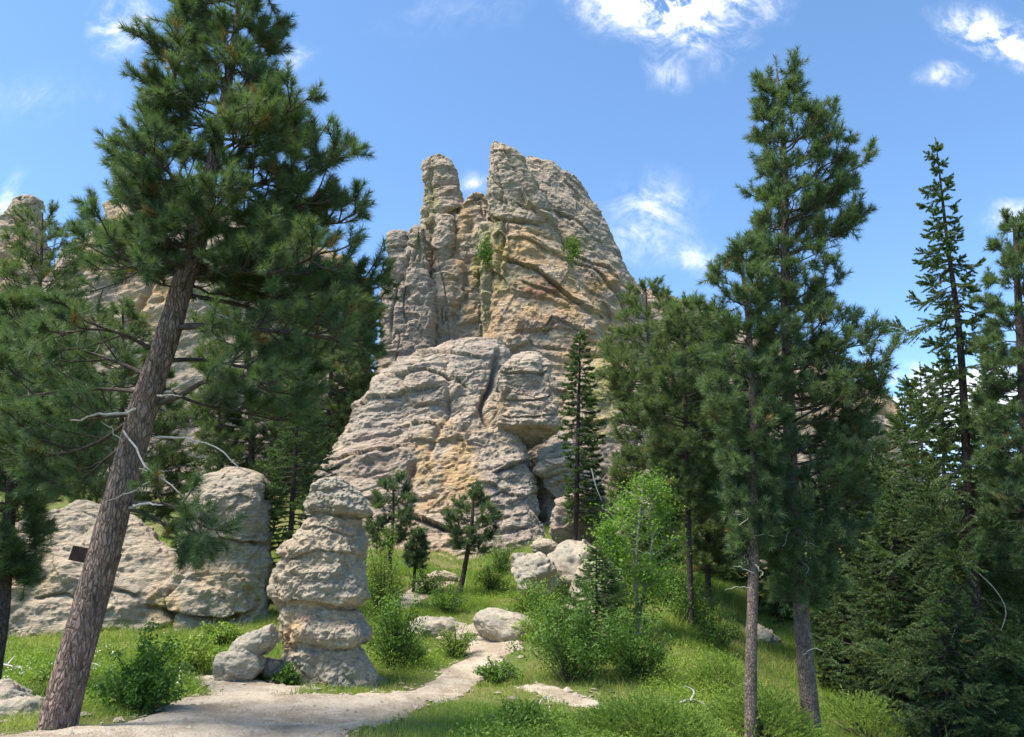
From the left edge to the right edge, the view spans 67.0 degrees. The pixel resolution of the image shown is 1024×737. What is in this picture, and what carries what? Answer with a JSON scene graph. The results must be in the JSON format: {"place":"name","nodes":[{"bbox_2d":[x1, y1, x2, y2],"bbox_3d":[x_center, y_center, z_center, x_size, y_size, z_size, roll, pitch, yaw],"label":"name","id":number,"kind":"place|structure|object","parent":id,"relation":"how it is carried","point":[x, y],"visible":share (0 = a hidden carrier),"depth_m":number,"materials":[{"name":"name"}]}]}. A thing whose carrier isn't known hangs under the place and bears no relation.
{"place":"outdoors","nodes":[
{"label":"outdoors","id":0,"kind":"place"},
{"bbox_2d":[0,579,633,736],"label":"path","id":1,"kind":"structure","parent":0,"point":[258,697],"depth_m":9.34,"materials":[{"name":"beige gravel"}]},
{"bbox_2d":[0,488,1022,736],"bbox_3d":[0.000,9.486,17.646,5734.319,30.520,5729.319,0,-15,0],"label":"ground","id":2,"kind":"structure","parent":0,"point":[158,528],"depth_m":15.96,"materials":[{"name":"green plant"}]},
{"bbox_2d":[4,656,17,667],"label":"dead branch on ground","id":3,"kind":"object","parent":2,"relation":"on","point":[8,663],"visible":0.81,"depth_m":13.16,"materials":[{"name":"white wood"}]},
{"bbox_2d":[0,678,34,699],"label":"boulder","id":4,"kind":"object","parent":2,"relation":"on","point":[10,688],"visible":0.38,"depth_m":9.77,"materials":[{"name":"stone"}]},
{"bbox_2d":[0,695,43,718],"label":"boulder","id":5,"kind":"object","parent":2,"relation":"on","point":[7,704],"visible":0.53,"depth_m":8.80,"materials":[{"name":"stone"}]},
{"bbox_2d":[0,194,50,371],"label":"rock pinnacle","id":6,"kind":"object","parent":2,"relation":"on","point":[31,201],"visible":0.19,"depth_m":55.39,"materials":[{"name":"stone"}]},
{"bbox_2d":[0,198,98,497],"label":"pine tree","id":7,"kind":"object","parent":2,"relation":"on","point":[10,268],"visible":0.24,"depth_m":22.21,"materials":[{"name":"green plant"}]},
{"bbox_2d":[27,664,93,684],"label":"shrub","id":8,"kind":"object","parent":2,"relation":"on","point":[36,675],"visible":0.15,"depth_m":11.96,"materials":[{"name":"green plant"}]},
{"bbox_2d":[0,282,123,678],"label":"pine tree","id":9,"kind":"object","parent":2,"relation":"on","point":[19,564],"visible":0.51,"depth_m":11.26,"materials":[{"name":"green plant"}]},
{"bbox_2d":[3,631,217,682],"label":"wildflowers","id":10,"kind":"object","parent":2,"relation":"on","point":[95,663],"visible":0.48,"depth_m":11.77,"materials":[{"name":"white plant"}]},
{"bbox_2d":[65,294,199,524],"bbox_3d":[-12.135,2.263,24.162,5.235,9.900,4.498,0,-15,0],"label":"pine tree","id":11,"kind":"object","parent":2,"relation":"on","point":[168,456],"visible":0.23,"depth_m":24.05,"materials":[{"name":"green plant"}]},
{"bbox_2d":[87,617,194,714],"bbox_3d":[-4.422,3.534,9.207,1.238,1.131,0.994,0,-15,0],"label":"shrub","id":12,"kind":"object","parent":2,"relation":"on","point":[145,682],"visible":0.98,"depth_m":9.02,"materials":[{"name":"green plant"}]},
{"bbox_2d":[8,466,274,636],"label":"rock wall","id":13,"kind":"structure","parent":2,"relation":"on","point":[147,584],"depth_m":18.35,"materials":[{"name":"stone"}]},
{"bbox_2d":[3,201,370,494],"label":"granite ridge","id":14,"kind":"structure","parent":2,"relation":"on","point":[152,302],"depth_m":46.99,"materials":[{"name":"grey stone"}]},
{"bbox_2d":[153,628,227,673],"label":"shrub","id":15,"kind":"object","parent":2,"relation":"on","point":[206,658],"visible":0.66,"depth_m":13.40,"materials":[{"name":"green plant"}]},
{"bbox_2d":[0,0,403,730],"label":"pine tree","id":16,"kind":"object","parent":2,"relation":"on","point":[274,244],"visible":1,"depth_m":8.55,"materials":[{"name":"green plant"}]},
{"bbox_2d":[68,545,121,567],"bbox_3d":[-4.519,2.051,8.396,0.530,0.252,0.086,2,-15,-8],"label":"board sign","id":17,"kind":"object","parent":16,"relation":"attached to","point":[78,553],"visible":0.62,"depth_m":8.35,"materials":[{"name":"brown wood"}]},
{"bbox_2d":[161,395,259,546],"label":"spruce tree","id":18,"kind":"object","parent":2,"relation":"on","point":[194,465],"visible":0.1,"depth_m":23.29,"materials":[{"name":"green plant"}]},
{"bbox_2d":[189,619,243,645],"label":"shrub","id":19,"kind":"object","parent":2,"relation":"on","point":[226,633],"visible":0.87,"depth_m":16.06,"materials":[{"name":"green plant"}]},
{"bbox_2d":[213,648,265,681],"bbox_3d":[-4.401,4.779,12.390,0.864,0.632,0.738,0,-15,0],"label":"boulder","id":20,"kind":"object","parent":2,"relation":"on","point":[245,665],"visible":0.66,"depth_m":12.16,"materials":[{"name":"stone"}]},
{"bbox_2d":[229,624,282,654],"bbox_3d":[-4.216,4.524,12.659,0.842,0.669,0.777,0,-15,0],"label":"leaning slab","id":21,"kind":"object","parent":20,"relation":"on","point":[264,640],"depth_m":12.44,"materials":[{"name":"stone"}]},
{"bbox_2d":[161,259,334,520],"bbox_3d":[-7.821,1.109,23.095,4.643,11.443,3.812,0,-15,0],"label":"pine tree","id":22,"kind":"object","parent":2,"relation":"on","point":[253,442],"visible":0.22,"depth_m":22.45,"materials":[{"name":"green plant"}]},
{"bbox_2d":[254,659,275,680],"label":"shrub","id":23,"kind":"object","parent":2,"relation":"on","point":[258,676],"visible":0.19,"depth_m":12.69,"materials":[{"name":"green plant"}]},
{"bbox_2d":[261,657,282,678],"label":"boulder","id":24,"kind":"object","parent":2,"relation":"on","point":[271,664],"visible":0.65,"depth_m":12.68,"materials":[{"name":"stone"}]},
{"bbox_2d":[269,661,302,685],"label":"shrub","id":25,"kind":"object","parent":2,"relation":"on","point":[289,675],"visible":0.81,"depth_m":12.33,"materials":[{"name":"green plant"}]},
{"bbox_2d":[257,369,341,605],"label":"spruce tree","id":26,"kind":"object","parent":2,"relation":"on","point":[293,466],"visible":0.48,"depth_m":19.84,"materials":[{"name":"green plant"}]},
{"bbox_2d":[266,477,387,691],"bbox_3d":[-3.183,3.850,13.461,2.174,3.919,1.468,0,-15,0],"label":"rock pillar","id":27,"kind":"object","parent":2,"relation":"on","point":[318,594],"visible":0.88,"depth_m":12.99,"materials":[{"name":"stone"}]},
{"bbox_2d":[267,250,390,500],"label":"pine tree","id":28,"kind":"object","parent":2,"relation":"on","point":[359,378],"visible":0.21,"depth_m":41.77,"materials":[{"name":"green plant"}]},
{"bbox_2d":[319,269,382,450],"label":"spruce tree","id":29,"kind":"object","parent":2,"relation":"on","point":[345,394],"visible":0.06,"depth_m":44.00,"materials":[{"name":"green plant"}]},
{"bbox_2d":[361,518,408,622],"bbox_3d":[-3.152,4.938,18.848,1.318,2.544,1.238,4,-16,-15],"label":"shrub","id":30,"kind":"object","parent":2,"relation":"on","point":[375,592],"visible":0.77,"depth_m":18.70,"materials":[{"name":"green plant"}]},
{"bbox_2d":[369,557,405,597],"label":"shrub","id":31,"kind":"object","parent":2,"relation":"on","point":[394,575],"visible":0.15,"depth_m":22.56,"materials":[{"name":"green plant"}]},
{"bbox_2d":[362,466,418,602],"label":"young pine","id":32,"kind":"object","parent":2,"relation":"on","point":[403,513],"visible":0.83,"depth_m":21.52,"materials":[{"name":"green plant"}]},
{"bbox_2d":[363,581,430,669],"bbox_3d":[-2.269,4.940,14.931,1.153,1.783,1.020,14,-20,-42],"label":"shrub","id":33,"kind":"object","parent":2,"relation":"on","point":[390,643],"visible":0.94,"depth_m":14.78,"materials":[{"name":"green plant"}]},
{"bbox_2d":[399,631,431,662],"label":"shrub","id":34,"kind":"object","parent":2,"relation":"on","point":[424,651],"visible":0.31,"depth_m":15.44,"materials":[{"name":"green plant"}]},
{"bbox_2d":[400,523,431,591],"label":"young pine","id":35,"kind":"object","parent":2,"relation":"on","point":[420,546],"visible":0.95,"depth_m":24.23,"materials":[{"name":"green plant"}]},
{"bbox_2d":[407,565,448,594],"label":"shrub","id":36,"kind":"object","parent":2,"relation":"on","point":[432,583],"visible":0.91,"depth_m":23.75,"materials":[{"name":"green plant"}]},
{"bbox_2d":[408,616,467,637],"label":"boulder","id":37,"kind":"object","parent":2,"relation":"on","point":[433,624],"visible":0.44,"depth_m":17.89,"materials":[{"name":"stone"}]},
{"bbox_2d":[427,570,457,581],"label":"boulder","id":38,"kind":"object","parent":2,"relation":"on","point":[453,576],"visible":0.44,"depth_m":25.77,"materials":[{"name":"stone"}]},
{"bbox_2d":[423,577,470,613],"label":"shrub","id":39,"kind":"object","parent":2,"relation":"on","point":[449,604],"visible":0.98,"depth_m":20.52,"materials":[{"name":"green plant"}]},
{"bbox_2d":[301,337,603,559],"bbox_3d":[-2.545,4.061,36.690,14.311,14.257,10.365,0,-15,0],"label":"rock buttress","id":40,"kind":"object","parent":2,"relation":"on","point":[443,423],"visible":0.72,"depth_m":36.78,"materials":[{"name":"stone"}]},
{"bbox_2d":[430,619,479,657],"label":"shrub","id":41,"kind":"object","parent":2,"relation":"on","point":[453,644],"visible":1,"depth_m":16.12,"materials":[{"name":"green plant"}]},
{"bbox_2d":[452,623,489,640],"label":"boulder","id":42,"kind":"object","parent":2,"relation":"on","point":[472,628],"visible":0.12,"depth_m":17.52,"materials":[{"name":"stone"}]},
{"bbox_2d":[440,477,505,593],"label":"young pine","id":43,"kind":"object","parent":2,"relation":"on","point":[485,519],"visible":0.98,"depth_m":23.92,"materials":[{"name":"green plant"}]},
{"bbox_2d":[473,560,510,589],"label":"shrub","id":44,"kind":"object","parent":2,"relation":"on","point":[489,580],"visible":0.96,"depth_m":24.43,"materials":[{"name":"green plant"}]},
{"bbox_2d":[472,655,522,685],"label":"shrub","id":45,"kind":"object","parent":2,"relation":"on","point":[495,674],"visible":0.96,"depth_m":13.40,"materials":[{"name":"green plant"}]},
{"bbox_2d":[483,528,520,573],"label":"shrub","id":46,"kind":"object","parent":2,"relation":"on","point":[503,565],"visible":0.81,"depth_m":27.55,"materials":[{"name":"green plant"}]},
{"bbox_2d":[473,607,536,641],"bbox_3d":[-0.074,5.914,17.575,1.644,0.925,1.226,0,-15,0],"label":"boulder","id":47,"kind":"object","parent":2,"relation":"on","point":[493,624],"visible":0.51,"depth_m":17.21,"materials":[{"name":"stone"}]},
{"bbox_2d":[511,552,525,566],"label":"boulder","id":48,"kind":"object","parent":2,"relation":"on","point":[514,556],"visible":0.39,"depth_m":23.24,"materials":[{"name":"stone"}]},
{"bbox_2d":[478,696,563,736],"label":"shrub","id":49,"kind":"object","parent":2,"relation":"on","point":[535,711],"visible":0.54,"depth_m":8.69,"materials":[{"name":"green plant"}]},
{"bbox_2d":[376,141,675,494],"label":"rock tower","id":50,"kind":"structure","parent":2,"relation":"on","point":[535,293],"depth_m":50.33,"materials":[{"name":"stone"}]},
{"bbox_2d":[470,226,496,279],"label":"ledge bush","id":51,"kind":"object","parent":50,"relation":"on","point":[482,252],"visible":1,"depth_m":49.76,"materials":[{"name":"green plant"}]},
{"bbox_2d":[559,229,583,267],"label":"ledge bush","id":52,"kind":"object","parent":50,"relation":"on","point":[574,250],"visible":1,"depth_m":49.59,"materials":[{"name":"green plant"}]},
{"bbox_2d":[500,574,563,615],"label":"shrub","id":53,"kind":"object","parent":2,"relation":"on","point":[526,599],"visible":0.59,"depth_m":19.57,"materials":[{"name":"green plant"}]},
{"bbox_2d":[511,551,560,598],"bbox_3d":[0.667,5.855,21.820,1.416,1.363,1.247,0,-15,0],"label":"boulder","id":54,"kind":"object","parent":2,"relation":"on","point":[538,565],"visible":0.68,"depth_m":21.51,"materials":[{"name":"stone"}]},
{"bbox_2d":[531,538,557,555],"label":"boulder","id":55,"kind":"object","parent":2,"relation":"on","point":[546,547],"visible":0.45,"depth_m":25.89,"materials":[{"name":"stone"}]},
{"bbox_2d":[511,588,579,647],"bbox_3d":[0.716,5.450,16.781,1.504,1.307,1.147,-5,-16,20],"label":"shrub","id":56,"kind":"object","parent":2,"relation":"on","point":[524,624],"visible":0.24,"depth_m":16.78,"materials":[{"name":"green plant"}]},
{"bbox_2d":[547,546,595,596],"bbox_3d":[1.822,6.187,23.052,1.661,1.722,1.846,-7,-17,26],"label":"boulder","id":57,"kind":"object","parent":2,"relation":"on","point":[568,560],"visible":0.32,"depth_m":22.45,"materials":[{"name":"stone"}]},
{"bbox_2d":[502,564,644,683],"bbox_3d":[1.096,4.559,13.845,2.556,2.052,1.913,0,-15,0],"label":"shrub","id":58,"kind":"object","parent":2,"relation":"on","point":[563,642],"visible":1,"depth_m":13.65,"materials":[{"name":"green plant"}]},
{"bbox_2d":[555,539,598,557],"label":"boulder","id":59,"kind":"object","parent":2,"relation":"on","point":[569,543],"visible":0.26,"depth_m":25.64,"materials":[{"name":"stone"}]},
{"bbox_2d":[556,325,606,540],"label":"spruce tree","id":60,"kind":"object","parent":2,"relation":"on","point":[577,451],"visible":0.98,"depth_m":27.15,"materials":[{"name":"green plant"}]},
{"bbox_2d":[549,484,618,549],"bbox_3d":[2.613,5.500,28.087,2.593,2.634,1.940,0,-15,0],"label":"boulder","id":61,"kind":"object","parent":2,"relation":"on","point":[560,530],"visible":0.38,"depth_m":27.44,"materials":[{"name":"stone"}]},
{"bbox_2d":[562,536,629,647],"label":"young spruce","id":62,"kind":"object","parent":2,"relation":"on","point":[612,595],"visible":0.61,"depth_m":16.78,"materials":[{"name":"green plant"}]},
{"bbox_2d":[569,560,627,603],"bbox_3d":[2.358,6.199,21.722,1.376,1.704,1.457,7,-16,-24],"label":"boulder","id":63,"kind":"object","parent":2,"relation":"on","point":[579,574],"visible":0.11,"depth_m":21.50,"materials":[{"name":"stone"}]},
{"bbox_2d":[583,511,651,625],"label":"aspen tree","id":64,"kind":"object","parent":2,"relation":"on","point":[610,530],"visible":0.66,"depth_m":17.43,"materials":[{"name":"green plant"}]},
{"bbox_2d":[578,466,693,637],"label":"aspen tree","id":65,"kind":"object","parent":2,"relation":"on","point":[646,572],"visible":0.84,"depth_m":17.97,"materials":[{"name":"green plant"}]},
{"bbox_2d":[596,603,681,681],"bbox_3d":[2.312,5.055,14.305,1.712,1.454,1.374,0,-15,0],"label":"shrub","id":66,"kind":"object","parent":2,"relation":"on","point":[646,661],"visible":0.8,"depth_m":14.06,"materials":[{"name":"green plant"}]},
{"bbox_2d":[609,494,670,557],"bbox_3d":[4.633,6.154,30.447,3.266,2.721,3.019,0,-15,0],"label":"boulder","id":67,"kind":"object","parent":2,"relation":"on","point":[622,533],"visible":0.05,"depth_m":29.32,"materials":[{"name":"stone"}]},
{"bbox_2d":[570,682,741,736],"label":"juniper shrub","id":68,"kind":"object","parent":2,"relation":"on","point":[663,715],"visible":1,"depth_m":9.51,"materials":[{"name":"green plant"}]},
{"bbox_2d":[589,274,746,588],"bbox_3d":[5.284,1.848,25.319,5.518,10.575,4.488,0,-15,0],"label":"pine tree","id":69,"kind":"object","parent":2,"relation":"on","point":[627,406],"visible":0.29,"depth_m":25.20,"materials":[{"name":"green plant"}]},
{"bbox_2d":[646,553,701,605],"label":"shrub","id":70,"kind":"object","parent":2,"relation":"on","point":[670,596],"visible":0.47,"depth_m":21.73,"materials":[{"name":"green plant"}]},
{"bbox_2d":[633,290,736,627],"bbox_3d":[4.718,2.183,20.043,3.087,9.030,2.913,0,-15,0],"label":"pine tree","id":71,"kind":"object","parent":2,"relation":"on","point":[687,441],"visible":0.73,"depth_m":19.94,"materials":[{"name":"green plant"}]},
{"bbox_2d":[657,572,727,625],"bbox_3d":[4.519,5.847,19.561,1.817,1.382,1.286,0,-15,0],"label":"shrub","id":72,"kind":"object","parent":2,"relation":"on","point":[681,594],"visible":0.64,"depth_m":19.41,"materials":[{"name":"green plant"}]},
{"bbox_2d":[677,686,712,707],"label":"dead branch on ground","id":73,"kind":"object","parent":2,"relation":"on","point":[691,700],"visible":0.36,"depth_m":12.71,"materials":[{"name":"grey wood"}]},
{"bbox_2d":[666,314,746,611],"bbox_3d":[6.034,2.648,23.171,3.128,9.262,2.739,0,-15,0],"label":"pine tree","id":74,"kind":"object","parent":2,"relation":"on","point":[707,559],"visible":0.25,"depth_m":22.20,"materials":[{"name":"green plant"}]},
{"bbox_2d":[684,601,743,648],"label":"shrub","id":75,"kind":"object","parent":2,"relation":"on","point":[722,639],"visible":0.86,"depth_m":18.05,"materials":[{"name":"green plant"}]},
{"bbox_2d":[669,506,767,568],"bbox_3d":[8.508,7.808,31.956,5.742,8.230,2.990,0,-15,0],"label":"gully rock","id":76,"kind":"object","parent":2,"relation":"on","point":[712,543],"depth_m":31.24,"materials":[{"name":"stone"}]},
{"bbox_2d":[698,475,747,587],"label":"spruce tree","id":77,"kind":"object","parent":2,"relation":"on","point":[736,574],"visible":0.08,"depth_m":27.80,"materials":[{"name":"green plant"}]},
{"bbox_2d":[686,647,768,697],"bbox_3d":[4.105,5.850,14.747,1.704,1.038,1.311,0,-15,0],"label":"juniper shrub","id":78,"kind":"object","parent":2,"relation":"on","point":[725,670],"visible":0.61,"depth_m":14.68,"materials":[{"name":"green plant"}]},
{"bbox_2d":[684,228,801,736],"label":"pine tree","id":79,"kind":"object","parent":2,"relation":"on","point":[753,532],"visible":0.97,"depth_m":11.98,"materials":[{"name":"green plant"}]},
{"bbox_2d":[745,623,782,645],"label":"boulder","id":80,"kind":"object","parent":2,"relation":"on","point":[768,634],"visible":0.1,"depth_m":20.40,"materials":[{"name":"stone"}]},
{"bbox_2d":[698,678,832,736],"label":"juniper shrub","id":81,"kind":"object","parent":2,"relation":"on","point":[771,706],"visible":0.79,"depth_m":11.36,"materials":[{"name":"green plant"}]},
{"bbox_2d":[758,494,793,623],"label":"spruce tree","id":82,"kind":"object","parent":2,"relation":"on","point":[772,607],"visible":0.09,"depth_m":23.83,"materials":[{"name":"green plant"}]},
{"bbox_2d":[643,288,920,517],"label":"granite ridge","id":83,"kind":"structure","parent":2,"relation":"on","point":[890,407],"depth_m":49.95,"materials":[{"name":"grey stone"}]},
{"bbox_2d":[778,481,833,606],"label":"spruce tree","id":84,"kind":"object","parent":2,"relation":"on","point":[807,528],"depth_m":27.48,"materials":[{"name":"green plant"}]},
{"bbox_2d":[714,44,911,736],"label":"pine tree","id":85,"kind":"object","parent":2,"relation":"on","point":[799,584],"visible":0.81,"depth_m":12.73,"materials":[{"name":"green plant"}]},
{"bbox_2d":[789,409,892,677],"bbox_3d":[8.692,4.868,20.486,3.268,8.236,2.928,0,-15,0],"label":"spruce tree","id":86,"kind":"object","parent":2,"relation":"on","point":[863,537],"visible":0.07,"depth_m":20.30,"materials":[{"name":"green plant"}]},
{"bbox_2d":[812,555,887,699],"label":"spruce tree","id":87,"kind":"object","parent":2,"relation":"on","point":[829,650],"visible":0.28,"depth_m":17.90,"materials":[{"name":"green plant"}]},
{"bbox_2d":[830,436,898,608],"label":"spruce tree","id":88,"kind":"object","parent":2,"relation":"on","point":[876,469],"visible":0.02,"depth_m":26.77,"materials":[{"name":"green plant"}]},
{"bbox_2d":[819,684,931,736],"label":"juniper shrub","id":89,"kind":"object","parent":2,"relation":"on","point":[852,719],"visible":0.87,"depth_m":14.21,"materials":[{"name":"green plant"}]},
{"bbox_2d":[819,483,969,736],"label":"spruce tree","id":90,"kind":"object","parent":2,"relation":"on","point":[899,607],"visible":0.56,"depth_m":16.64,"materials":[{"name":"green plant"}]},
{"bbox_2d":[859,385,948,647],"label":"spruce tree","id":91,"kind":"object","parent":2,"relation":"on","point":[884,468],"visible":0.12,"depth_m":22.14,"materials":[{"name":"green plant"}]},
{"bbox_2d":[864,361,992,687],"bbox_3d":[9.966,4.253,19.470,3.201,9.286,2.810,0,-15,0],"label":"spruce tree","id":92,"kind":"object","parent":2,"relation":"on","point":[913,449],"visible":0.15,"depth_m":20.20,"materials":[{"name":"green plant"}]},
{"bbox_2d":[851,137,1023,736],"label":"spruce tree","id":93,"kind":"object","parent":2,"relation":"on","point":[965,429],"visible":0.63,"depth_m":15.86,"materials":[{"name":"green plant"}]},
{"bbox_2d":[875,561,1019,736],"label":"spruce tree","id":94,"kind":"object","parent":2,"relation":"on","point":[945,708],"visible":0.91,"depth_m":14.04,"materials":[{"name":"green plant"}]},
{"bbox_2d":[897,348,997,695],"bbox_3d":[9.872,3.723,18.140,2.792,9.064,2.197,0,-15,0],"label":"spruce tree","id":95,"kind":"object","parent":2,"relation":"on","point":[948,450],"visible":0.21,"depth_m":18.38,"materials":[{"name":"green plant"}]},
{"bbox_2d":[934,453,1023,726],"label":"spruce tree","id":96,"kind":"object","parent":2,"relation":"on","point":[1010,675],"visible":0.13,"depth_m":15.82,"materials":[{"name":"green plant"}]},
{"bbox_2d":[951,333,1023,700],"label":"spruce tree","id":97,"kind":"object","parent":2,"relation":"on","point":[972,376],"visible":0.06,"depth_m":19.36,"materials":[{"name":"green plant"}]},
{"bbox_2d":[952,410,1023,603],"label":"spruce tree","id":98,"kind":"object","parent":2,"relation":"on","point":[981,503],"depth_m":25.80,"materials":[{"name":"green plant"}]},
{"bbox_2d":[961,206,1023,576],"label":"pine tree","id":99,"kind":"object","parent":2,"relation":"on","point":[998,356],"visible":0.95,"depth_m":15.31,"materials":[{"name":"green plant"}]},
{"bbox_2d":[0,0,1023,487],"label":"sky","id":100,"kind":"structure","parent":0,"point":[644,102],"materials":[{"name":"blue"}]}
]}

